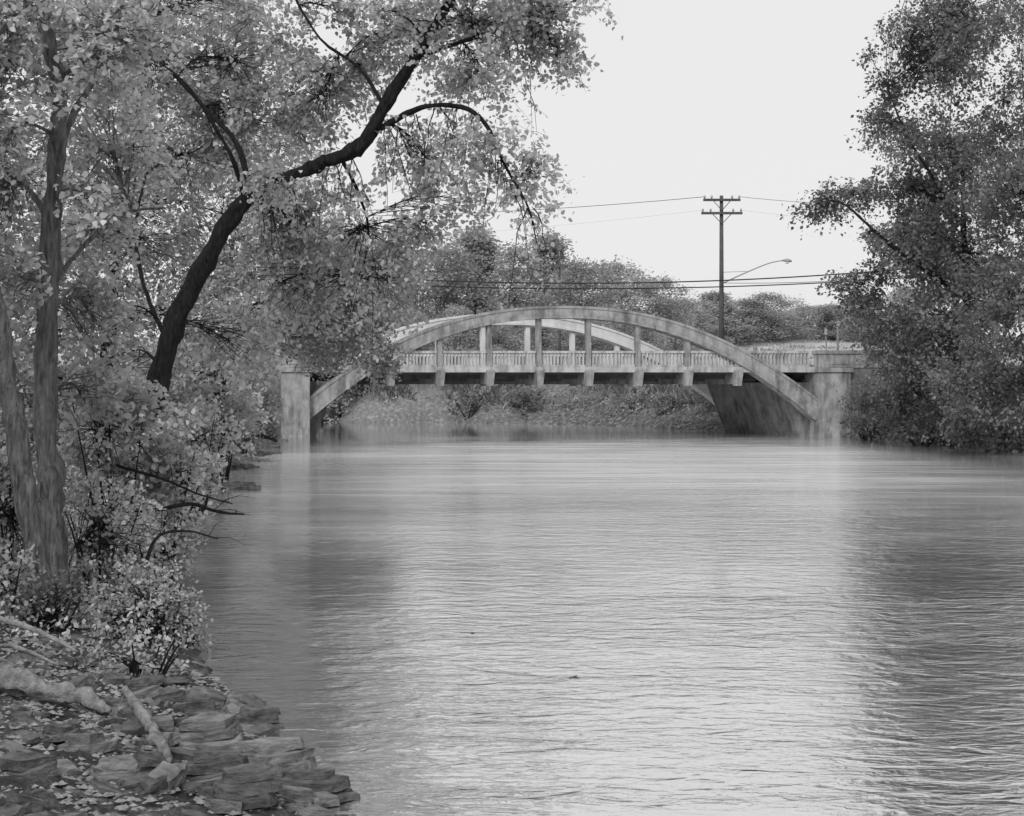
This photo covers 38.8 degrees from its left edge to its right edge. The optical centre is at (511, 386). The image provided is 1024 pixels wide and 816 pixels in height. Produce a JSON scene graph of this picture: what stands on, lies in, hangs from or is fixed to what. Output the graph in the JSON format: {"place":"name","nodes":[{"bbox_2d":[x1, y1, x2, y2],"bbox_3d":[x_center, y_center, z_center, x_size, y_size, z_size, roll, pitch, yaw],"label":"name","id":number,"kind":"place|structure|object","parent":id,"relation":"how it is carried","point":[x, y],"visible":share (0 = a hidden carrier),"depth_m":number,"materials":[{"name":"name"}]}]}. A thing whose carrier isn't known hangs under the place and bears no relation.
{"place":"outdoors","nodes":[
{"label":"outdoors","id":0,"kind":"place"},
{"bbox_2d":[0,633,311,815],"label":"fallen leaves","id":1,"kind":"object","parent":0,"point":[149,797],"depth_m":11.03,"materials":[{"name":"plant"}]},
{"bbox_2d":[0,336,1023,815],"bbox_3d":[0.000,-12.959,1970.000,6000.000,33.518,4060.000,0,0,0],"label":"ground","id":2,"kind":"structure","parent":0,"point":[400,410],"depth_m":21.27,"materials":[{"name":"soil"}]},
{"bbox_2d":[0,804,26,815],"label":"rock","id":3,"kind":"object","parent":2,"relation":"on","point":[16,810],"visible":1,"depth_m":8.34,"materials":[{"name":"stone"}]},
{"bbox_2d":[1,739,30,752],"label":"rock","id":4,"kind":"object","parent":2,"relation":"on","point":[11,746],"visible":0.62,"depth_m":10.00,"materials":[{"name":"stone"}]},
{"bbox_2d":[5,791,43,812],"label":"rock","id":5,"kind":"object","parent":2,"relation":"on","point":[36,804],"visible":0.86,"depth_m":8.48,"materials":[{"name":"stone"}]},
{"bbox_2d":[0,539,51,627],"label":"shrub","id":6,"kind":"object","parent":2,"relation":"on","point":[7,582],"visible":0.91,"depth_m":14.99,"materials":[{"name":"grey plant"}]},
{"bbox_2d":[0,0,58,620],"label":"riverside tree","id":7,"kind":"object","parent":2,"relation":"on","point":[28,513],"visible":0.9,"depth_m":15.75,"materials":[{"name":"grey plant"}]},
{"bbox_2d":[0,751,59,775],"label":"rock","id":8,"kind":"object","parent":2,"relation":"on","point":[27,763],"visible":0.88,"depth_m":9.39,"materials":[{"name":"stone"}]},
{"bbox_2d":[0,452,63,574],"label":"shrub","id":9,"kind":"object","parent":2,"relation":"on","point":[7,507],"visible":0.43,"depth_m":18.29,"materials":[{"name":"grey plant"}]},
{"bbox_2d":[0,616,77,652],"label":"fallen branch","id":10,"kind":"object","parent":2,"relation":"on","point":[17,623],"visible":1,"depth_m":13.22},
{"bbox_2d":[0,662,111,713],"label":"fallen log","id":11,"kind":"object","parent":2,"relation":"on","point":[29,681],"visible":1,"depth_m":11.71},
{"bbox_2d":[3,567,114,637],"bbox_3d":[-4.847,2.506,15.242,1.306,1.205,1.200,0,0,43],"label":"shrub","id":12,"kind":"object","parent":2,"relation":"on","point":[49,617],"visible":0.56,"depth_m":15.16,"materials":[{"name":"grey plant"}]},
{"bbox_2d":[42,723,81,737],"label":"rock","id":13,"kind":"object","parent":2,"relation":"on","point":[57,730],"visible":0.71,"depth_m":10.69,"materials":[{"name":"stone"}]},
{"bbox_2d":[57,732,118,753],"bbox_3d":[-3.057,2.542,10.425,0.294,0.152,0.378,0,0,42],"label":"rock","id":14,"kind":"object","parent":2,"relation":"on","point":[92,743],"visible":0.91,"depth_m":10.33,"materials":[{"name":"stone"}]},
{"bbox_2d":[0,0,195,603],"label":"riverside tree","id":15,"kind":"object","parent":2,"relation":"on","point":[51,252],"visible":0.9,"depth_m":17.70,"materials":[{"name":"grey plant"}]},
{"bbox_2d":[0,426,198,678],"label":"ground weeds","id":16,"kind":"object","parent":2,"relation":"on","point":[116,645],"visible":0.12,"depth_m":14.69,"materials":[{"name":"grey plant"}]},
{"bbox_2d":[88,779,124,795],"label":"rock","id":17,"kind":"object","parent":2,"relation":"on","point":[102,787],"visible":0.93,"depth_m":9.32,"materials":[{"name":"stone"}]},
{"bbox_2d":[91,754,141,780],"bbox_3d":[-2.670,2.576,9.800,0.338,0.121,0.340,0,0,-24],"label":"rock","id":18,"kind":"object","parent":2,"relation":"on","point":[127,766],"visible":0.81,"depth_m":9.72,"materials":[{"name":"stone"}]},
{"bbox_2d":[102,672,130,686],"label":"rock","id":19,"kind":"object","parent":2,"relation":"on","point":[115,679],"visible":0.85,"depth_m":12.93,"materials":[{"name":"stone"}]},
{"bbox_2d":[62,468,171,601],"bbox_3d":[-5.010,1.898,18.036,1.649,1.754,1.640,0,0,0],"label":"shrub","id":20,"kind":"object","parent":2,"relation":"on","point":[98,535],"visible":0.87,"depth_m":17.93,"materials":[{"name":"grey plant"}]},
{"bbox_2d":[56,362,192,584],"bbox_3d":[-5.231,1.194,19.416,2.130,3.061,1.531,0,0,27],"label":"shrub","id":21,"kind":"object","parent":2,"relation":"on","point":[142,396],"visible":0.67,"depth_m":19.29,"materials":[{"name":"grey plant"}]},
{"bbox_2d":[116,464,251,504],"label":"dead branch","id":22,"kind":"object","parent":21,"relation":"attached to","point":[151,475],"visible":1,"depth_m":18.99,"materials":[{"name":"wood"}]},
{"bbox_2d":[73,635,179,677],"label":"shrub","id":23,"kind":"object","parent":2,"relation":"on","point":[132,665],"visible":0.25,"depth_m":13.52,"materials":[{"name":"grey plant"}]},
{"bbox_2d":[110,717,147,736],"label":"rock","id":24,"kind":"object","parent":2,"relation":"on","point":[132,726],"visible":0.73,"depth_m":11.12,"materials":[{"name":"stone"}]},
{"bbox_2d":[72,557,211,653],"bbox_3d":[-3.990,2.546,15.599,1.540,1.424,1.477,0,0,25],"label":"shrub","id":25,"kind":"object","parent":2,"relation":"on","point":[137,611],"visible":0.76,"depth_m":15.51,"materials":[{"name":"grey plant"}]},
{"bbox_2d":[124,675,165,687],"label":"rock","id":26,"kind":"object","parent":2,"relation":"on","point":[144,681],"visible":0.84,"depth_m":12.96,"materials":[{"name":"stone"}]},
{"bbox_2d":[121,686,173,762],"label":"driftwood branch","id":27,"kind":"object","parent":2,"relation":"on","point":[154,736],"visible":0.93,"depth_m":10.79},
{"bbox_2d":[133,684,161,698],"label":"rock","id":28,"kind":"object","parent":2,"relation":"on","point":[150,691],"visible":0.62,"depth_m":12.54,"materials":[{"name":"stone"}]},
{"bbox_2d":[135,751,166,770],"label":"rock","id":29,"kind":"object","parent":2,"relation":"on","point":[149,760],"visible":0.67,"depth_m":10.07,"materials":[{"name":"stone"}]},
{"bbox_2d":[90,429,220,589],"bbox_3d":[-4.805,1.718,19.977,1.699,2.284,2.124,0,0,-34],"label":"shrub","id":30,"kind":"object","parent":2,"relation":"on","point":[186,477],"visible":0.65,"depth_m":19.74,"materials":[{"name":"grey plant"}]},
{"bbox_2d":[91,489,250,523],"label":"dead branch","id":31,"kind":"object","parent":30,"relation":"attached to","point":[173,506],"visible":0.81,"depth_m":18.98,"materials":[{"name":"wood"}]},
{"bbox_2d":[136,774,174,798],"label":"rock","id":32,"kind":"object","parent":2,"relation":"on","point":[153,786],"visible":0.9,"depth_m":9.42,"materials":[{"name":"stone"}]},
{"bbox_2d":[151,714,173,731],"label":"rock","id":33,"kind":"object","parent":2,"relation":"on","point":[164,722],"visible":0.5,"depth_m":11.38,"materials":[{"name":"stone"}]},
{"bbox_2d":[120,494,208,595],"bbox_3d":[-4.712,2.144,19.457,1.265,1.475,1.382,0,0,0],"label":"shrub","id":34,"kind":"object","parent":2,"relation":"on","point":[178,547],"visible":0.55,"depth_m":19.36,"materials":[{"name":"grey plant"}]},
{"bbox_2d":[147,761,187,794],"bbox_3d":[-2.307,2.592,9.624,0.220,0.154,0.504,11,16,14],"label":"rock","id":35,"kind":"object","parent":2,"relation":"on","point":[176,773],"visible":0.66,"depth_m":9.63,"materials":[{"name":"stone"}]},
{"bbox_2d":[151,687,184,701],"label":"rock","id":36,"kind":"object","parent":2,"relation":"on","point":[171,694],"visible":0.61,"depth_m":12.55,"materials":[{"name":"stone"}]},
{"bbox_2d":[0,0,354,465],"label":"background tree","id":37,"kind":"object","parent":2,"relation":"on","point":[167,292],"visible":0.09,"depth_m":37.79,"materials":[{"name":"grey plant"}]},
{"bbox_2d":[121,433,237,540],"bbox_3d":[-5.950,1.849,26.181,2.278,2.052,1.788,0,0,43],"label":"shrub","id":38,"kind":"object","parent":2,"relation":"on","point":[213,469],"visible":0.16,"depth_m":25.99,"materials":[{"name":"grey plant"}]},
{"bbox_2d":[169,747,196,761],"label":"rock","id":39,"kind":"object","parent":2,"relation":"on","point":[180,753],"visible":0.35,"depth_m":10.47,"materials":[{"name":"stone"}]},
{"bbox_2d":[153,595,221,650],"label":"shrub","id":40,"kind":"object","parent":2,"relation":"on","point":[190,643],"visible":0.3,"depth_m":15.94,"materials":[{"name":"grey plant"}]},
{"bbox_2d":[143,510,244,576],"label":"dead branch","id":41,"kind":"object","parent":2,"relation":"on","point":[158,536],"visible":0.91,"depth_m":17.28,"materials":[{"name":"wood"}]},
{"bbox_2d":[173,694,218,717],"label":"rock","id":42,"kind":"object","parent":2,"relation":"on","point":[193,705],"visible":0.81,"depth_m":12.21,"materials":[{"name":"stone"}]},
{"bbox_2d":[174,712,243,750],"bbox_3d":[-2.341,2.644,11.126,0.598,0.213,0.478,0,4,-15],"label":"rock","id":43,"kind":"object","parent":2,"relation":"on","point":[204,731],"visible":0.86,"depth_m":11.07,"materials":[{"name":"stone"}]},
{"bbox_2d":[162,391,261,514],"bbox_3d":[-7.019,1.529,33.133,2.628,2.885,2.161,0,0,0],"label":"shrub","id":44,"kind":"object","parent":2,"relation":"on","point":[215,437],"visible":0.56,"depth_m":32.97,"materials":[{"name":"grey plant"}]},
{"bbox_2d":[186,749,246,780],"bbox_3d":[-2.079,2.613,10.020,0.500,0.214,0.415,-4,-6,1],"label":"rock","id":45,"kind":"object","parent":2,"relation":"on","point":[208,763],"visible":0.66,"depth_m":9.95,"materials":[{"name":"stone"}]},
{"bbox_2d":[175,374,271,482],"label":"shrub","id":46,"kind":"object","parent":2,"relation":"on","point":[227,404],"visible":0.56,"depth_m":43.81,"materials":[{"name":"grey plant"}]},
{"bbox_2d":[204,799,242,813],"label":"rock","id":47,"kind":"object","parent":2,"relation":"on","point":[221,806],"visible":0.97,"depth_m":9.24,"materials":[{"name":"stone"}]},
{"bbox_2d":[209,762,286,810],"bbox_3d":[-1.750,2.651,9.578,0.449,0.251,0.495,0,0,-39],"label":"rock","id":48,"kind":"object","parent":2,"relation":"on","point":[249,786],"visible":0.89,"depth_m":9.52,"materials":[{"name":"stone"}]},
{"bbox_2d":[226,390,281,453],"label":"shrub","id":49,"kind":"object","parent":2,"relation":"on","point":[266,421],"visible":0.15,"depth_m":59.91,"materials":[{"name":"grey plant"}]},
{"bbox_2d":[227,376,281,422],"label":"shrub","id":50,"kind":"object","parent":2,"relation":"on","point":[266,400],"visible":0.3,"depth_m":78.79,"materials":[{"name":"grey plant"}]},
{"bbox_2d":[236,704,284,728],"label":"rock","id":51,"kind":"object","parent":2,"relation":"on","point":[253,714],"visible":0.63,"depth_m":12.27,"materials":[{"name":"stone"}]},
{"bbox_2d":[243,723,279,737],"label":"rock","id":52,"kind":"object","parent":2,"relation":"on","point":[262,730],"visible":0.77,"depth_m":11.99,"materials":[{"name":"stone"}]},
{"bbox_2d":[232,736,322,775],"bbox_3d":[-1.700,2.725,10.727,0.692,0.280,0.511,-4,-2,-32],"label":"rock","id":53,"kind":"object","parent":2,"relation":"on","point":[279,755],"visible":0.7,"depth_m":10.62,"materials":[{"name":"stone"}]},
{"bbox_2d":[145,123,428,459],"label":"background tree","id":54,"kind":"object","parent":2,"relation":"on","point":[326,346],"visible":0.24,"depth_m":49.29,"materials":[{"name":"grey plant"}]},
{"bbox_2d":[276,786,320,805],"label":"rock","id":55,"kind":"object","parent":2,"relation":"on","point":[291,794],"visible":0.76,"depth_m":9.90,"materials":[{"name":"stone"}]},
{"bbox_2d":[189,211,410,403],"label":"background tree","id":56,"kind":"object","parent":2,"relation":"on","point":[385,367],"visible":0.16,"depth_m":67.87,"materials":[{"name":"grey plant"}]},
{"bbox_2d":[284,803,335,815],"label":"rock","id":57,"kind":"object","parent":2,"relation":"on","point":[312,810],"visible":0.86,"depth_m":9.50,"materials":[{"name":"stone"}]},
{"bbox_2d":[280,769,359,805],"bbox_3d":[-1.357,2.807,10.217,0.558,0.202,0.495,1,-6,-20],"label":"rock","id":58,"kind":"object","parent":2,"relation":"on","point":[322,780],"visible":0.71,"depth_m":10.19,"materials":[{"name":"stone"}]},
{"bbox_2d":[281,333,371,422],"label":"distant tree","id":59,"kind":"object","parent":2,"relation":"on","point":[331,407],"visible":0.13,"depth_m":121.00,"materials":[{"name":"grey plant"}]},
{"bbox_2d":[313,792,339,807],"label":"rock","id":60,"kind":"object","parent":2,"relation":"on","point":[329,799],"visible":0.51,"depth_m":10.02,"materials":[{"name":"stone"}]},
{"bbox_2d":[57,0,622,491],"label":"leaning tree","id":61,"kind":"object","parent":2,"relation":"on","point":[315,262],"visible":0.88,"depth_m":27.90,"materials":[{"name":"grey plant"}]},
{"bbox_2d":[373,251,447,353],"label":"distant tree","id":62,"kind":"object","parent":2,"relation":"on","point":[424,300],"visible":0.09,"depth_m":134.73,"materials":[{"name":"grey plant"}]},
{"bbox_2d":[396,308,452,387],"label":"distant tree","id":63,"kind":"object","parent":2,"relation":"on","point":[419,320],"visible":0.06,"depth_m":123.73,"materials":[{"name":"grey plant"}]},
{"bbox_2d":[375,234,508,363],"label":"distant tree","id":64,"kind":"object","parent":2,"relation":"on","point":[452,292],"visible":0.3,"depth_m":136.65,"materials":[{"name":"grey plant"}]},
{"bbox_2d":[429,302,505,364],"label":"distant tree","id":65,"kind":"object","parent":2,"relation":"on","point":[460,337],"visible":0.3,"depth_m":122.10,"materials":[{"name":"grey plant"}]},
{"bbox_2d":[443,386,494,421],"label":"bank bush","id":66,"kind":"object","parent":2,"relation":"on","point":[470,404],"visible":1,"depth_m":116.68,"materials":[{"name":"grey plant"}]},
{"bbox_2d":[426,223,529,358],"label":"distant tree","id":67,"kind":"object","parent":2,"relation":"on","point":[479,241],"visible":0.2,"depth_m":143.90,"materials":[{"name":"grey plant"}]},
{"bbox_2d":[456,325,534,364],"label":"distant tree","id":68,"kind":"object","parent":2,"relation":"on","point":[497,345],"visible":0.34,"depth_m":121.29,"materials":[{"name":"grey plant"}]},
{"bbox_2d":[461,239,576,350],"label":"distant tree","id":69,"kind":"object","parent":2,"relation":"on","point":[506,273],"visible":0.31,"depth_m":138.97,"materials":[{"name":"grey plant"}]},
{"bbox_2d":[502,384,546,418],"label":"bank bush","id":70,"kind":"object","parent":2,"relation":"on","point":[526,399],"visible":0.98,"depth_m":115.73,"materials":[{"name":"grey plant"}]},
{"bbox_2d":[505,305,583,364],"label":"distant tree","id":71,"kind":"object","parent":2,"relation":"on","point":[548,335],"visible":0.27,"depth_m":123.35,"materials":[{"name":"grey plant"}]},
{"bbox_2d":[506,227,587,346],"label":"distant tree","id":72,"kind":"object","parent":2,"relation":"on","point":[560,246],"visible":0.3,"depth_m":148.83,"materials":[{"name":"grey plant"}]},
{"bbox_2d":[226,306,890,436],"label":"arch bridge","id":73,"kind":"structure","parent":2,"relation":"on","point":[766,395],"depth_m":85.12,"materials":[{"name":"concrete"}]},
{"bbox_2d":[551,261,568,364],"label":"utility pole","id":74,"kind":"object","parent":2,"relation":"on","point":[559,271],"visible":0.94,"depth_m":118.92,"materials":[{"name":"grey wood"}]},
{"bbox_2d":[125,334,1022,366],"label":"field grass","id":75,"kind":"structure","parent":2,"relation":"on","point":[784,349],"depth_m":174.45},
{"bbox_2d":[546,319,624,364],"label":"distant tree","id":76,"kind":"object","parent":2,"relation":"on","point":[598,344],"visible":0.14,"depth_m":123.22,"materials":[{"name":"grey plant"}]},
{"bbox_2d":[538,254,642,361],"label":"distant tree","id":77,"kind":"object","parent":2,"relation":"on","point":[580,271],"visible":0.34,"depth_m":138.97,"materials":[{"name":"grey plant"}]},
{"bbox_2d":[570,255,674,350],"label":"distant tree","id":78,"kind":"object","parent":2,"relation":"on","point":[632,274],"visible":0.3,"depth_m":159.09,"materials":[{"name":"grey plant"}]},
{"bbox_2d":[600,385,667,414],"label":"bank bush","id":79,"kind":"object","parent":2,"relation":"on","point":[637,395],"visible":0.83,"depth_m":107.91,"materials":[{"name":"grey plant"}]},
{"bbox_2d":[595,322,678,364],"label":"distant tree","id":80,"kind":"object","parent":2,"relation":"on","point":[618,326],"visible":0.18,"depth_m":125.77,"materials":[{"name":"grey plant"}]},
{"bbox_2d":[606,274,703,350],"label":"distant tree","id":81,"kind":"object","parent":2,"relation":"on","point":[672,309],"visible":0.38,"depth_m":163.24,"materials":[{"name":"grey plant"}]},
{"bbox_2d":[648,384,697,416],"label":"bank bush","id":82,"kind":"object","parent":2,"relation":"on","point":[686,399],"visible":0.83,"depth_m":103.83,"materials":[{"name":"grey plant"}]},
{"bbox_2d":[651,321,707,364],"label":"distant tree","id":83,"kind":"object","parent":2,"relation":"on","point":[677,344],"visible":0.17,"depth_m":139.34,"materials":[{"name":"grey plant"}]},
{"bbox_2d":[650,296,742,348],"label":"distant tree","id":84,"kind":"object","parent":2,"relation":"on","point":[693,305],"visible":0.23,"depth_m":178.28,"materials":[{"name":"grey plant"}]},
{"bbox_2d":[692,290,770,345],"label":"distant tree","id":85,"kind":"object","parent":2,"relation":"on","point":[728,313],"visible":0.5,"depth_m":183.79,"materials":[{"name":"grey plant"}]},
{"bbox_2d":[701,195,791,339],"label":"utility pole","id":86,"kind":"object","parent":2,"relation":"on","point":[721,289],"visible":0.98,"depth_m":109.84,"materials":[{"name":"grey wood"}]},
{"bbox_2d":[717,296,786,341],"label":"distant tree","id":87,"kind":"object","parent":2,"relation":"on","point":[751,305],"visible":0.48,"depth_m":188.29,"materials":[{"name":"grey plant"}]},
{"bbox_2d":[726,288,823,341],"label":"distant tree","id":88,"kind":"object","parent":2,"relation":"on","point":[774,329],"visible":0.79,"depth_m":188.20,"materials":[{"name":"grey plant"}]},
{"bbox_2d":[766,304,836,339],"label":"distant tree","id":89,"kind":"object","parent":2,"relation":"on","point":[803,313],"visible":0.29,"depth_m":198.07,"materials":[{"name":"grey plant"}]},
{"bbox_2d":[782,301,877,341],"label":"distant tree","id":90,"kind":"object","parent":2,"relation":"on","point":[827,310],"visible":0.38,"depth_m":193.84,"materials":[{"name":"grey plant"}]},
{"bbox_2d":[836,374,888,437],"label":"shrub","id":91,"kind":"object","parent":2,"relation":"on","point":[863,403],"visible":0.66,"depth_m":80.81,"materials":[{"name":"grey plant"}]},
{"bbox_2d":[825,296,902,342],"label":"distant tree","id":92,"kind":"object","parent":2,"relation":"on","point":[856,335],"visible":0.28,"depth_m":189.06,"materials":[{"name":"grey plant"}]},
{"bbox_2d":[840,408,896,439],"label":"shrub","id":93,"kind":"object","parent":2,"relation":"on","point":[865,419],"visible":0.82,"depth_m":78.85,"materials":[{"name":"grey plant"}]},
{"bbox_2d":[779,0,1023,448],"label":"riverbank tree","id":94,"kind":"object","parent":2,"relation":"on","point":[924,255],"visible":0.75,"depth_m":69.03,"materials":[{"name":"grey plant"}]},
{"bbox_2d":[876,283,941,339],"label":"distant tree","id":95,"kind":"object","parent":2,"relation":"on","point":[899,292],"visible":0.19,"depth_m":188.93,"materials":[{"name":"grey plant"}]},
{"bbox_2d":[871,417,963,446],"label":"shrub","id":96,"kind":"object","parent":2,"relation":"on","point":[925,435],"visible":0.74,"depth_m":70.77,"materials":[{"name":"grey plant"}]},
{"bbox_2d":[858,327,1008,442],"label":"shrub","id":97,"kind":"object","parent":2,"relation":"on","point":[908,410],"visible":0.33,"depth_m":74.09,"materials":[{"name":"grey plant"}]},
{"bbox_2d":[870,0,1023,359],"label":"riverbank tree","id":98,"kind":"object","parent":2,"relation":"on","point":[997,129],"visible":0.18,"depth_m":83.62,"materials":[{"name":"grey plant"}]},
{"bbox_2d":[909,0,1023,449],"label":"riverbank tree","id":99,"kind":"object","parent":2,"relation":"on","point":[977,372],"visible":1,"depth_m":59.93,"materials":[{"name":"grey plant"}]},
{"bbox_2d":[941,412,1023,453],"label":"shrub","id":100,"kind":"object","parent":2,"relation":"on","point":[999,441],"visible":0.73,"depth_m":63.70,"materials":[{"name":"grey plant"}]},
{"bbox_2d":[0,0,1023,337],"label":"sky","id":101,"kind":"structure","parent":0,"point":[753,99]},
{"bbox_2d":[28,368,1020,374],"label":"road","id":102,"kind":"structure","parent":0,"point":[577,373],"depth_m":86.00,"materials":[{"name":"concrete"}]},
{"bbox_2d":[183,421,1023,815],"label":"river water","id":103,"kind":"structure","parent":0,"point":[719,623],"depth_m":18.27,"materials":[{"name":"liquid"}]},
{"bbox_2d":[362,269,899,283],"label":"power line","id":104,"kind":"object","parent":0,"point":[636,282],"visible":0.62,"depth_m":98.97,"materials":[{"name":"black metal"}]},
{"bbox_2d":[379,272,977,288],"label":"power line","id":105,"kind":"object","parent":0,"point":[635,288],"visible":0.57,"depth_m":99.47,"materials":[{"name":"black metal"}]},
{"bbox_2d":[343,360,1021,415],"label":"bank grass","id":106,"kind":"structure","parent":0,"point":[622,388],"depth_m":116.22,"materials":[{"name":"plant"}]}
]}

